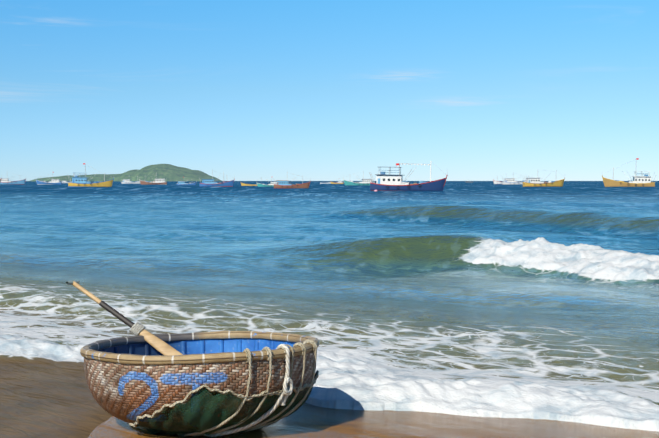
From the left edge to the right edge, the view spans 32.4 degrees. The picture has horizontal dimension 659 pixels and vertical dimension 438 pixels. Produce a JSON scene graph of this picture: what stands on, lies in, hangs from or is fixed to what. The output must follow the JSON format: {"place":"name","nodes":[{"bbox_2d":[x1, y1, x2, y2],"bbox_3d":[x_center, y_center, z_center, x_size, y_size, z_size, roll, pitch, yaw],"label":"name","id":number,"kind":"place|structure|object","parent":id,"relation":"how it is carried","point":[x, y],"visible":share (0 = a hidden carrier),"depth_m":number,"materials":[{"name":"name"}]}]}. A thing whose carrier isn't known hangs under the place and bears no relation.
{"place":"outdoors","nodes":[
{"label":"outdoors","id":0,"kind":"place"},
{"bbox_2d":[30,164,220,180],"bbox_3d":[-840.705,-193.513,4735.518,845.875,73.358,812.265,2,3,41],"label":"island hill","id":1,"kind":"structure","parent":0,"point":[168,172],"depth_m":4502.18,"materials":[{"name":"green plant"}]},
{"bbox_2d":[0,181,658,437],"bbox_3d":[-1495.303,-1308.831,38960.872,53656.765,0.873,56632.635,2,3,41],"label":"sea","id":2,"kind":"structure","parent":0,"point":[481,298],"depth_m":20.70,"materials":[{"name":"liquid"}]},
{"bbox_2d":[0,174,25,183],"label":"fishing boat","id":3,"kind":"object","parent":2,"relation":"on","point":[5,181],"visible":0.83,"depth_m":652.20,"materials":[{"name":"paint"}]},
{"bbox_2d":[36,172,61,184],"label":"fishing boat","id":4,"kind":"object","parent":2,"relation":"on","point":[54,181],"visible":0.85,"depth_m":613.26,"materials":[{"name":"paint"}]},
{"bbox_2d":[68,163,113,186],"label":"fishing boat","id":5,"kind":"object","parent":2,"relation":"on","point":[77,181],"visible":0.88,"depth_m":360.79,"materials":[{"name":"paint"}]},
{"bbox_2d":[121,176,139,183],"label":"fishing boat","id":6,"kind":"object","parent":2,"relation":"on","point":[126,181],"visible":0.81,"depth_m":779.14,"materials":[{"name":"paint"}]},
{"bbox_2d":[139,176,166,184],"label":"fishing boat","id":7,"kind":"object","parent":2,"relation":"on","point":[159,182],"visible":0.92,"depth_m":613.85,"materials":[{"name":"paint"}]},
{"bbox_2d":[177,177,196,184],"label":"fishing boat","id":8,"kind":"object","parent":2,"relation":"on","point":[182,183],"visible":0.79,"depth_m":494.48,"materials":[{"name":"paint"}]},
{"bbox_2d":[199,172,234,186],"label":"fishing boat","id":9,"kind":"object","parent":2,"relation":"on","point":[207,182],"visible":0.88,"depth_m":397.12,"materials":[{"name":"paint"}]},
{"bbox_2d":[241,183,256,185],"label":"boat","id":10,"kind":"object","parent":2,"relation":"on","point":[243,184],"visible":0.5,"depth_m":440.93,"materials":[{"name":"paint"}]},
{"bbox_2d":[256,177,276,186],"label":"fishing boat","id":11,"kind":"object","parent":2,"relation":"on","point":[265,185],"visible":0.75,"depth_m":382.79,"materials":[{"name":"paint"}]},
{"bbox_2d":[273,172,310,187],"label":"fishing boat","id":12,"kind":"object","parent":2,"relation":"on","point":[282,184],"visible":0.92,"depth_m":302.59,"materials":[{"name":"paint"}]},
{"bbox_2d":[343,173,375,184],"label":"fishing boat","id":13,"kind":"object","parent":2,"relation":"on","point":[364,182],"visible":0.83,"depth_m":494.94,"materials":[{"name":"paint"}]},
{"bbox_2d":[369,161,447,190],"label":"fishing boat","id":14,"kind":"object","parent":2,"relation":"on","point":[384,182],"visible":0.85,"depth_m":219.02,"materials":[{"name":"paint"}]},
{"bbox_2d":[493,174,503,183],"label":"white fishing boat","id":15,"kind":"object","parent":2,"relation":"on","point":[497,182],"visible":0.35,"depth_m":726.50,"materials":[{"name":"paint"}]},
{"bbox_2d":[502,178,525,184],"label":"white fishing boat","id":16,"kind":"object","parent":2,"relation":"on","point":[509,181],"visible":0.77,"depth_m":615.96,"materials":[{"name":"paint"}]},
{"bbox_2d":[523,171,564,186],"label":"fishing boat","id":17,"kind":"object","parent":2,"relation":"on","point":[533,182],"visible":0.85,"depth_m":383.14,"materials":[{"name":"paint"}]},
{"bbox_2d":[602,158,655,186],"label":"fishing boat","id":18,"kind":"object","parent":2,"relation":"on","point":[645,180],"visible":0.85,"depth_m":362.84,"materials":[{"name":"paint"}]},
{"bbox_2d":[0,0,658,180],"label":"sky","id":19,"kind":"structure","parent":0,"point":[246,90],"materials":[{"name":"blue"}]},
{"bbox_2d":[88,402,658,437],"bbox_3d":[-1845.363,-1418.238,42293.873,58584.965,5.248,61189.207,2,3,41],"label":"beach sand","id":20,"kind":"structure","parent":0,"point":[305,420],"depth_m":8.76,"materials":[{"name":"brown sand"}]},
{"bbox_2d":[66,281,318,436],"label":"basket boat","id":21,"kind":"object","parent":20,"relation":"on","point":[215,383],"visible":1,"depth_m":8.07,"materials":[{"name":"brown wicker"}]}
]}

